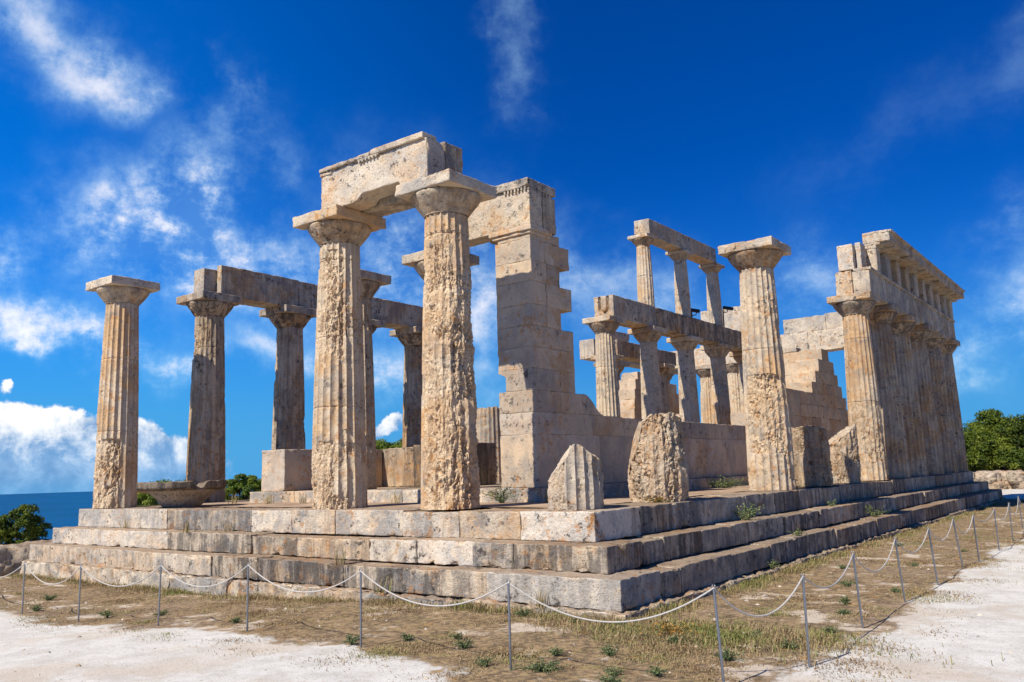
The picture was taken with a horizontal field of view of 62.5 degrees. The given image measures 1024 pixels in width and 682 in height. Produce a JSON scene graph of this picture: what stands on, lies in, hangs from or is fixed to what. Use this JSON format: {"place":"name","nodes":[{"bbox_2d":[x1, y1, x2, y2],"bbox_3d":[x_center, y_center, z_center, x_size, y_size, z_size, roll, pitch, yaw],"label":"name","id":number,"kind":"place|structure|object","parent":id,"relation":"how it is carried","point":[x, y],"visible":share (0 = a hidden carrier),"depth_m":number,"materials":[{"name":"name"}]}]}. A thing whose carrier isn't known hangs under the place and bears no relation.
{"place":"outdoors","nodes":[
{"label":"outdoors","id":0,"kind":"place"},
{"bbox_2d":[0,487,243,543],"bbox_3d":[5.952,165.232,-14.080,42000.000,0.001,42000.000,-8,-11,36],"label":"sea","id":1,"kind":"structure","parent":0,"point":[59,510],"depth_m":7167.73,"materials":[{"name":"liquid"}]},
{"bbox_2d":[261,372,678,491],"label":"side wall","id":2,"kind":"structure","parent":0,"point":[286,469],"depth_m":19.76,"materials":[{"name":"stone"}]},
{"bbox_2d":[0,489,1023,681],"bbox_3d":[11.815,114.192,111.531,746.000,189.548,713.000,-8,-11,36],"label":"ground","id":3,"kind":"structure","parent":0,"point":[102,656],"depth_m":9.14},
{"bbox_2d":[0,543,29,575],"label":"boulder","id":4,"kind":"object","parent":3,"relation":"on","point":[12,556],"visible":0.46,"depth_m":18.80,"materials":[{"name":"stone"}]},
{"bbox_2d":[21,562,25,613],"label":"rope post","id":5,"kind":"object","parent":3,"relation":"on","point":[23,588],"visible":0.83,"depth_m":12.89,"materials":[{"name":"metal"}]},
{"bbox_2d":[0,504,52,544],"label":"bush","id":6,"kind":"object","parent":3,"relation":"on","point":[10,532],"visible":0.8,"depth_m":37.58,"materials":[{"name":"green plant"}]},
{"bbox_2d":[20,540,51,543],"bbox_3d":[-11.808,5.516,20.919,1.839,1.084,1.882,-8,-11,36],"label":"boulder","id":7,"kind":"object","parent":3,"relation":"on","point":[40,541],"visible":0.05,"depth_m":21.30,"materials":[{"name":"stone"}]},
{"bbox_2d":[78,564,81,621],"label":"rope post","id":8,"kind":"object","parent":3,"relation":"on","point":[79,592],"visible":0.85,"depth_m":11.87,"materials":[{"name":"metal"}]},
{"bbox_2d":[97,609,115,617],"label":"soil weed","id":9,"kind":"object","parent":3,"relation":"on","point":[106,614],"visible":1,"depth_m":12.20,"materials":[{"name":"green plant"}]},
{"bbox_2d":[157,563,161,625],"bbox_3d":[-4.560,3.367,10.923,0.053,0.951,0.022,-8,-11,36],"label":"rope post","id":10,"kind":"object","parent":3,"relation":"on","point":[159,594],"visible":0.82,"depth_m":10.93,"materials":[{"name":"metal"}]},
{"bbox_2d":[137,477,185,505],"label":"bush","id":11,"kind":"object","parent":3,"relation":"on","point":[145,499],"visible":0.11,"depth_m":50.45,"materials":[{"name":"green plant"}]},
{"bbox_2d":[225,473,261,500],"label":"tree","id":12,"kind":"object","parent":3,"relation":"on","point":[247,484],"visible":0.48,"depth_m":49.10,"materials":[{"name":"green plant"}]},
{"bbox_2d":[246,563,249,631],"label":"rope post","id":13,"kind":"object","parent":3,"relation":"on","point":[247,597],"visible":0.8,"depth_m":9.95,"materials":[{"name":"metal"}]},
{"bbox_2d":[343,633,365,644],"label":"soil weed","id":14,"kind":"object","parent":3,"relation":"on","point":[351,640],"visible":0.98,"depth_m":8.80,"materials":[{"name":"green plant"}]},
{"bbox_2d":[359,568,361,647],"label":"rope post","id":15,"kind":"object","parent":3,"relation":"on","point":[360,608],"visible":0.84,"depth_m":8.67,"materials":[{"name":"metal"}]},
{"bbox_2d":[376,439,401,449],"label":"pine tree","id":16,"kind":"object","parent":3,"relation":"on","point":[382,444],"visible":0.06,"depth_m":63.54,"materials":[{"name":"green plant"}]},
{"bbox_2d":[399,632,414,641],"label":"soil weed","id":17,"kind":"object","parent":3,"relation":"on","point":[407,637],"visible":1,"depth_m":8.94,"materials":[{"name":"green plant"}]},
{"bbox_2d":[450,636,477,648],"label":"soil weed","id":18,"kind":"object","parent":3,"relation":"on","point":[462,645],"visible":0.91,"depth_m":8.40,"materials":[{"name":"green plant"}]},
{"bbox_2d":[474,656,493,666],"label":"soil weed","id":19,"kind":"object","parent":3,"relation":"on","point":[484,662],"visible":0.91,"depth_m":7.62,"materials":[{"name":"green plant"}]},
{"bbox_2d":[506,579,511,669],"bbox_3d":[-0.019,2.586,7.415,0.044,0.951,0.022,-8,-11,36],"label":"rope post","id":20,"kind":"object","parent":3,"relation":"on","point":[509,626],"visible":0.94,"depth_m":7.42,"materials":[{"name":"metal"}]},
{"bbox_2d":[19,471,1005,620],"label":"temple platform","id":21,"kind":"structure","parent":3,"relation":"on","point":[619,554],"depth_m":13.64,"materials":[{"name":"stone"}]},
{"bbox_2d":[85,275,159,507],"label":"column","id":22,"kind":"structure","parent":21,"relation":"on","point":[115,476],"depth_m":19.46,"materials":[{"name":"stone"}]},
{"bbox_2d":[136,480,226,507],"bbox_3d":[-7.057,3.280,18.060,1.828,0.566,1.803,-8,-11,36],"label":"stone basin","id":23,"kind":"object","parent":21,"relation":"on","point":[175,494],"visible":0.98,"depth_m":17.55,"materials":[{"name":"stone"}]},
{"bbox_2d":[176,290,243,502],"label":"column","id":24,"kind":"structure","parent":21,"relation":"on","point":[210,312],"depth_m":21.33,"materials":[{"name":"stone"}]},
{"bbox_2d":[259,304,316,449],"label":"column","id":25,"kind":"structure","parent":21,"relation":"on","point":[289,322],"depth_m":23.43,"materials":[{"name":"stone"}]},
{"bbox_2d":[331,549,346,565],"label":"grass tuft","id":26,"kind":"object","parent":21,"relation":"attached to","point":[336,562],"visible":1,"depth_m":12.54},
{"bbox_2d":[293,204,385,509],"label":"column","id":27,"kind":"structure","parent":21,"relation":"on","point":[339,234],"depth_m":14.91,"materials":[{"name":"stone"}]},
{"bbox_2d":[361,270,390,489],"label":"column","id":28,"kind":"structure","parent":21,"relation":"on","point":[372,283],"depth_m":18.70,"materials":[{"name":"stone"}]},
{"bbox_2d":[371,319,384,333],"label":"column","id":29,"kind":"structure","parent":21,"relation":"on","point":[376,324],"depth_m":25.92,"materials":[{"name":"stone"}]},
{"bbox_2d":[369,576,394,593],"bbox_3d":[-1.850,3.413,11.969,0.412,0.314,0.272,0,-9,-8],"label":"grass tuft","id":30,"kind":"object","parent":21,"relation":"attached to","point":[378,587],"visible":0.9,"depth_m":11.95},
{"bbox_2d":[389,326,422,447],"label":"column","id":31,"kind":"structure","parent":21,"relation":"on","point":[410,339],"depth_m":27.45,"materials":[{"name":"stone"}]},
{"bbox_2d":[194,265,422,329],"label":"beam","id":32,"kind":"structure","parent":31,"relation":"on","point":[259,290],"depth_m":23.28,"materials":[{"name":"stone"}]},
{"bbox_2d":[382,443,495,486],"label":"cross wall","id":33,"kind":"structure","parent":21,"relation":"on","point":[401,467],"depth_m":21.24,"materials":[{"name":"stone"}]},
{"bbox_2d":[402,250,479,393],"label":"column","id":34,"kind":"structure","parent":21,"relation":"on","point":[415,260],"depth_m":17.40,"materials":[{"name":"stone"}]},
{"bbox_2d":[395,168,496,509],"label":"column","id":35,"kind":"structure","parent":21,"relation":"on","point":[446,203],"depth_m":13.36,"materials":[{"name":"stone"}]},
{"bbox_2d":[319,131,462,217],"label":"front beam","id":36,"kind":"structure","parent":35,"relation":"on","point":[370,181],"depth_m":14.50,"materials":[{"name":"stone"}]},
{"bbox_2d":[476,406,501,482],"bbox_3d":[-0.614,2.965,24.157,0.859,2.162,0.859,-8,-11,36],"label":"column stump","id":37,"kind":"object","parent":21,"relation":"on","point":[488,425],"visible":0.45,"depth_m":23.87,"materials":[{"name":"stone"}]},
{"bbox_2d":[480,483,522,502],"bbox_3d":[-0.213,2.700,14.944,0.767,0.407,0.765,-8,-11,36],"label":"pavement weed","id":38,"kind":"object","parent":21,"relation":"on","point":[500,499],"visible":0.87,"depth_m":14.89,"materials":[{"name":"green plant"}]},
{"bbox_2d":[531,588,549,609],"bbox_3d":[0.363,3.102,10.215,0.236,0.264,0.346,1,-9,-18],"label":"grass tuft","id":39,"kind":"object","parent":21,"relation":"attached to","point":[539,604],"visible":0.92,"depth_m":10.25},
{"bbox_2d":[547,444,603,509],"bbox_3d":[0.892,1.921,11.986,0.832,0.904,0.820,-8,-11,36],"label":"column stump","id":40,"kind":"object","parent":21,"relation":"on","point":[576,479],"visible":1,"depth_m":11.65,"materials":[{"name":"stone"}]},
{"bbox_2d":[582,315,625,416],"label":"column","id":41,"kind":"structure","parent":21,"relation":"on","point":[603,328],"depth_m":21.78,"materials":[{"name":"stone"}]},
{"bbox_2d":[590,354,623,363],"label":"column","id":42,"kind":"structure","parent":21,"relation":"on","point":[618,357],"depth_m":28.59,"materials":[{"name":"stone"}]},
{"bbox_2d":[593,361,629,395],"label":"column","id":43,"kind":"structure","parent":21,"relation":"on","point":[621,365],"depth_m":37.82,"materials":[{"name":"stone"}]},
{"bbox_2d":[579,339,639,368],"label":"distant beam","id":44,"kind":"structure","parent":43,"relation":"on","point":[587,349],"depth_m":36.67,"materials":[{"name":"stone"}]},
{"bbox_2d":[628,325,667,418],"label":"column","id":45,"kind":"structure","parent":21,"relation":"on","point":[647,338],"depth_m":23.68,"materials":[{"name":"stone"}]},
{"bbox_2d":[594,295,741,351],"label":"beam","id":46,"kind":"structure","parent":45,"relation":"on","point":[635,314],"depth_m":24.39,"materials":[{"name":"stone"}]},
{"bbox_2d":[627,232,657,306],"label":"column","id":47,"kind":"structure","parent":46,"relation":"on","point":[642,242],"depth_m":24.18,"materials":[{"name":"stone"}]},
{"bbox_2d":[665,249,693,316],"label":"column","id":48,"kind":"structure","parent":46,"relation":"on","point":[679,257],"depth_m":26.07,"materials":[{"name":"stone"}]},
{"bbox_2d":[634,219,715,264],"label":"beam","id":49,"kind":"structure","parent":48,"relation":"on","point":[669,239],"depth_m":25.77,"materials":[{"name":"stone"}]},
{"bbox_2d":[698,262,724,325],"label":"column","id":50,"kind":"structure","parent":46,"relation":"on","point":[711,271],"depth_m":27.97,"materials":[{"name":"stone"}]},
{"bbox_2d":[722,306,733,326],"bbox_3d":[7.325,-0.779,28.557,0.374,0.831,0.140,-3,-9,7],"label":"floodlight","id":51,"kind":"object","parent":46,"relation":"on","point":[727,308],"visible":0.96,"depth_m":28.55,"materials":[{"name":"black metal"}]},
{"bbox_2d":[627,412,688,502],"bbox_3d":[2.372,1.883,13.780,1.014,1.440,0.992,-8,-11,36],"label":"column stump","id":52,"kind":"object","parent":21,"relation":"on","point":[658,464],"visible":0.99,"depth_m":13.41,"materials":[{"name":"stone"}]},
{"bbox_2d":[645,495,673,502],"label":"pavement weed","id":53,"kind":"object","parent":21,"relation":"on","point":[659,499],"visible":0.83,"depth_m":13.18,"materials":[{"name":"green plant"}]},
{"bbox_2d":[659,363,674,413],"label":"column","id":54,"kind":"structure","parent":21,"relation":"on","point":[665,369],"depth_m":31.42,"materials":[{"name":"stone"}]},
{"bbox_2d":[615,340,675,365],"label":"beam","id":55,"kind":"structure","parent":54,"relation":"on","point":[629,352],"depth_m":29.82,"materials":[{"name":"stone"}]},
{"bbox_2d":[614,331,629,341],"bbox_3d":[3.662,-0.109,29.649,0.413,0.385,1.213,-8,-11,36],"label":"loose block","id":56,"kind":"object","parent":55,"relation":"on","point":[620,336],"depth_m":29.58,"materials":[{"name":"stone"}]},
{"bbox_2d":[489,224,848,487],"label":"cella wall","id":57,"kind":"structure","parent":21,"relation":"on","point":[548,417],"depth_m":15.98,"materials":[{"name":"stone"}]},
{"bbox_2d":[468,177,555,246],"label":"porch beam","id":58,"kind":"structure","parent":57,"relation":"on","point":[521,202],"depth_m":16.19,"materials":[{"name":"stone"}]},
{"bbox_2d":[667,370,677,383],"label":"column","id":59,"kind":"structure","parent":21,"relation":"on","point":[671,374],"depth_m":41.68,"materials":[{"name":"stone"}]},
{"bbox_2d":[666,335,702,422],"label":"column","id":60,"kind":"structure","parent":21,"relation":"on","point":[684,346],"depth_m":25.57,"materials":[{"name":"stone"}]},
{"bbox_2d":[695,364,712,423],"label":"column","id":61,"kind":"structure","parent":21,"relation":"on","point":[703,372],"depth_m":40.13,"materials":[{"name":"stone"}]},
{"bbox_2d":[671,348,709,369],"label":"end beam","id":62,"kind":"structure","parent":61,"relation":"on","point":[701,357],"depth_m":40.52,"materials":[{"name":"stone"}]},
{"bbox_2d":[700,343,733,424],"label":"column","id":63,"kind":"structure","parent":21,"relation":"on","point":[717,354],"depth_m":27.47,"materials":[{"name":"stone"}]},
{"bbox_2d":[707,475,746,487],"bbox_3d":[5.148,3.406,20.312,1.395,0.368,1.264,2,-9,-22],"label":"pavement weed","id":64,"kind":"object","parent":21,"relation":"on","point":[721,484],"visible":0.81,"depth_m":20.27,"materials":[{"name":"green plant"}]},
{"bbox_2d":[726,359,740,412],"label":"column","id":65,"kind":"structure","parent":21,"relation":"on","point":[732,366],"depth_m":36.53,"materials":[{"name":"stone"}]},
{"bbox_2d":[726,312,843,359],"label":"porch beam","id":66,"kind":"structure","parent":65,"relation":"on","point":[825,331],"depth_m":34.65,"materials":[{"name":"stone"}]},
{"bbox_2d":[729,351,743,408],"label":"column","id":67,"kind":"structure","parent":21,"relation":"on","point":[737,356],"depth_m":29.53,"materials":[{"name":"stone"}]},
{"bbox_2d":[730,501,763,519],"bbox_3d":[4.024,2.931,14.571,0.587,0.389,0.608,-2,-9,1],"label":"weed plant","id":68,"kind":"object","parent":21,"relation":"on","point":[746,516],"visible":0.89,"depth_m":14.50,"materials":[{"name":"green plant"}]},
{"bbox_2d":[718,236,796,490],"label":"column","id":69,"kind":"structure","parent":21,"relation":"on","point":[769,443],"depth_m":17.82,"materials":[{"name":"stone"}]},
{"bbox_2d":[783,352,799,388],"bbox_3d":[9.820,2.547,30.060,1.450,4.161,0.761,-8,-11,36],"label":"door wall","id":70,"kind":"structure","parent":21,"relation":"on","point":[790,359],"depth_m":29.80,"materials":[{"name":"stone"}]},
{"bbox_2d":[782,347,800,353],"bbox_3d":[9.967,0.354,30.144,0.561,0.177,0.509,-8,-11,36],"label":"loose stone","id":71,"kind":"object","parent":70,"relation":"on","point":[790,350],"visible":0.61,"depth_m":29.94,"materials":[{"name":"stone"}]},
{"bbox_2d":[791,425,832,486],"bbox_3d":[7.017,2.691,19.838,0.909,1.416,0.767,-8,-11,36],"label":"column stump","id":72,"kind":"object","parent":21,"relation":"on","point":[812,461],"visible":0.93,"depth_m":19.55,"materials":[{"name":"stone"}]},
{"bbox_2d":[828,424,860,482],"bbox_3d":[8.543,2.919,21.890,0.882,1.500,0.827,-8,-11,36],"label":"column stump","id":73,"kind":"object","parent":21,"relation":"on","point":[845,457],"visible":0.86,"depth_m":21.55,"materials":[{"name":"stone"}]},
{"bbox_2d":[827,291,888,480],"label":"column","id":74,"kind":"structure","parent":21,"relation":"on","point":[853,310],"depth_m":23.91,"materials":[{"name":"stone"}]},
{"bbox_2d":[864,503,891,516],"bbox_3d":[8.363,3.900,19.421,0.704,0.346,0.671,-8,-11,36],"label":"weed plant","id":75,"kind":"object","parent":21,"relation":"on","point":[872,513],"visible":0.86,"depth_m":19.43,"materials":[{"name":"green plant"}]},
{"bbox_2d":[869,304,910,477],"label":"column","id":76,"kind":"structure","parent":21,"relation":"on","point":[882,318],"depth_m":25.86,"materials":[{"name":"stone"}]},
{"bbox_2d":[835,229,964,338],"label":"flank entablature","id":77,"kind":"structure","parent":76,"relation":"on","point":[889,266],"depth_m":27.14,"materials":[{"name":"stone"}]},
{"bbox_2d":[891,314,928,475],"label":"column","id":78,"kind":"structure","parent":21,"relation":"on","point":[902,326],"depth_m":27.88,"materials":[{"name":"stone"}]},
{"bbox_2d":[910,324,943,474],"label":"column","id":79,"kind":"structure","parent":21,"relation":"on","point":[920,335],"depth_m":29.90,"materials":[{"name":"stone"}]},
{"bbox_2d":[926,332,957,472],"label":"column","id":80,"kind":"structure","parent":21,"relation":"on","point":[935,342],"depth_m":31.92,"materials":[{"name":"stone"}]},
{"bbox_2d":[941,338,968,471],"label":"column","id":81,"kind":"structure","parent":21,"relation":"on","point":[948,347],"depth_m":33.77,"materials":[{"name":"stone"}]},
{"bbox_2d":[3,537,1022,680],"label":"pebbles","id":82,"kind":"object","parent":3,"relation":"on","point":[79,665],"visible":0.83,"depth_m":10.40,"materials":[{"name":"stone"}]},
{"bbox_2d":[511,608,532,616],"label":"soil weed","id":83,"kind":"object","parent":3,"relation":"on","point":[522,611],"visible":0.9,"depth_m":10.12,"materials":[{"name":"green plant"}]},
{"bbox_2d":[510,657,573,673],"bbox_3d":[0.245,2.853,7.382,0.480,0.132,0.483,-8,-11,36],"label":"weed mat","id":84,"kind":"object","parent":3,"relation":"on","point":[542,668],"visible":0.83,"depth_m":7.34,"materials":[{"name":"green plant"}]},
{"bbox_2d":[543,645,563,655],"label":"soil weed","id":85,"kind":"object","parent":3,"relation":"on","point":[555,651],"visible":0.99,"depth_m":7.98,"materials":[{"name":"green plant"}]},
{"bbox_2d":[596,641,618,655],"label":"soil weed","id":86,"kind":"object","parent":3,"relation":"on","point":[610,651],"visible":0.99,"depth_m":7.93,"materials":[{"name":"green plant"}]},
{"bbox_2d":[596,672,626,681],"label":"soil weed","id":87,"kind":"object","parent":3,"relation":"on","point":[610,679],"visible":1,"depth_m":6.83,"materials":[{"name":"green plant"}]},
{"bbox_2d":[603,665,623,676],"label":"soil weed","id":88,"kind":"object","parent":3,"relation":"on","point":[614,671],"visible":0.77,"depth_m":7.11,"materials":[{"name":"green plant"}]},
{"bbox_2d":[645,662,668,675],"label":"soil weed","id":89,"kind":"object","parent":3,"relation":"on","point":[656,671],"visible":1,"depth_m":7.08,"materials":[{"name":"green plant"}]},
{"bbox_2d":[663,633,686,643],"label":"soil weed","id":90,"kind":"object","parent":3,"relation":"on","point":[674,638],"visible":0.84,"depth_m":8.34,"materials":[{"name":"green plant"}]},
{"bbox_2d":[637,620,713,635],"bbox_3d":[1.675,3.009,8.819,0.906,0.201,0.762,-3,-9,8],"label":"rusty weed","id":91,"kind":"object","parent":3,"relation":"on","point":[667,628],"visible":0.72,"depth_m":8.77,"materials":[{"name":"brown plant"}]},
{"bbox_2d":[711,585,724,681],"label":"rope post","id":92,"kind":"object","parent":3,"relation":"on","point":[718,636],"visible":1,"depth_m":6.69,"materials":[{"name":"metal"}]},
{"bbox_2d":[0,497,1023,622],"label":"barrier rope","id":93,"kind":"object","parent":92,"relation":"attached to","point":[726,601],"visible":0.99,"depth_m":8.46,"materials":[{"name":"fabric"}]},
{"bbox_2d":[711,647,744,661],"bbox_3d":[1.919,2.816,7.564,0.294,0.147,0.262,-1,-9,-4],"label":"soil weed","id":94,"kind":"object","parent":3,"relation":"on","point":[728,657],"visible":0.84,"depth_m":7.52,"materials":[{"name":"green plant"}]},
{"bbox_2d":[778,635,801,649],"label":"soil weed","id":95,"kind":"object","parent":3,"relation":"on","point":[786,644],"visible":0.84,"depth_m":7.91,"materials":[{"name":"green plant"}]},
{"bbox_2d":[800,574,810,667],"bbox_3d":[2.525,2.480,7.219,0.035,0.951,0.036,0,-9,-9],"label":"rope post","id":96,"kind":"object","parent":3,"relation":"on","point":[806,623],"visible":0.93,"depth_m":7.22,"materials":[{"name":"metal"}]},
{"bbox_2d":[820,625,841,632],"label":"soil weed","id":97,"kind":"object","parent":3,"relation":"on","point":[829,629],"visible":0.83,"depth_m":8.62,"materials":[{"name":"green plant"}]},
{"bbox_2d":[835,608,851,614],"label":"soil weed","id":98,"kind":"object","parent":3,"relation":"on","point":[843,612],"visible":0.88,"depth_m":9.63,"materials":[{"name":"green plant"}]},
{"bbox_2d":[837,596,850,604],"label":"soil weed","id":99,"kind":"object","parent":3,"relation":"on","point":[845,600],"visible":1,"depth_m":10.38,"materials":[{"name":"green plant"}]},
{"bbox_2d":[838,577,855,585],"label":"soil weed","id":100,"kind":"object","parent":3,"relation":"on","point":[845,583],"visible":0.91,"depth_m":11.79,"materials":[{"name":"green plant"}]},
{"bbox_2d":[851,551,863,627],"bbox_3d":[3.649,2.706,8.903,0.065,0.951,0.021,-5,-9,18],"label":"rope post","id":101,"kind":"object","parent":3,"relation":"on","point":[858,595],"visible":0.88,"depth_m":8.90,"materials":[{"name":"metal"}]},
{"bbox_2d":[893,537,905,601],"bbox_3d":[4.806,2.909,10.445,0.081,0.951,0.028,-2,-9,4],"label":"rope post","id":102,"kind":"object","parent":3,"relation":"on","point":[899,569],"visible":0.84,"depth_m":10.45,"materials":[{"name":"metal"}]},
{"bbox_2d":[927,527,938,584],"bbox_3d":[5.891,3.087,11.805,0.083,0.951,0.022,-8,-11,36],"label":"rope post","id":103,"kind":"object","parent":3,"relation":"on","point":[933,556],"visible":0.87,"depth_m":11.81,"materials":[{"name":"metal"}]},
{"bbox_2d":[951,518,963,566],"bbox_3d":[7.156,3.317,13.540,0.106,0.951,0.021,-5,-9,21],"label":"rope post","id":104,"kind":"object","parent":3,"relation":"on","point":[957,543],"visible":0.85,"depth_m":13.54,"materials":[{"name":"metal"}]},
{"bbox_2d":[971,514,979,561],"bbox_3d":[7.828,3.403,14.232,0.053,0.951,0.022,-8,-11,36],"label":"rope post","id":105,"kind":"object","parent":3,"relation":"on","point":[976,539],"visible":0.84,"depth_m":14.23,"materials":[{"name":"metal"}]},
{"bbox_2d":[962,408,1023,470],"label":"pine tree","id":106,"kind":"object","parent":3,"relation":"on","point":[986,438],"visible":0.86,"depth_m":56.17,"materials":[{"name":"green plant"}]},
{"bbox_2d":[973,470,1023,489],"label":"rubble wall","id":107,"kind":"structure","parent":3,"relation":"on","point":[1003,479],"depth_m":44.88,"materials":[{"name":"stone"}]},
{"bbox_2d":[0,500,1023,681],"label":"dry grass","id":108,"kind":"structure","parent":0,"point":[729,635],"depth_m":9.78,"materials":[{"name":"plant"}]},
{"bbox_2d":[0,0,1023,493],"label":"sky","id":109,"kind":"structure","parent":0,"point":[163,142],"materials":[{"name":"blue"}]},
{"bbox_2d":[700,306,740,331],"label":"block","id":110,"kind":"structure","parent":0,"point":[732,319],"depth_m":36.85,"materials":[{"name":"stone"}]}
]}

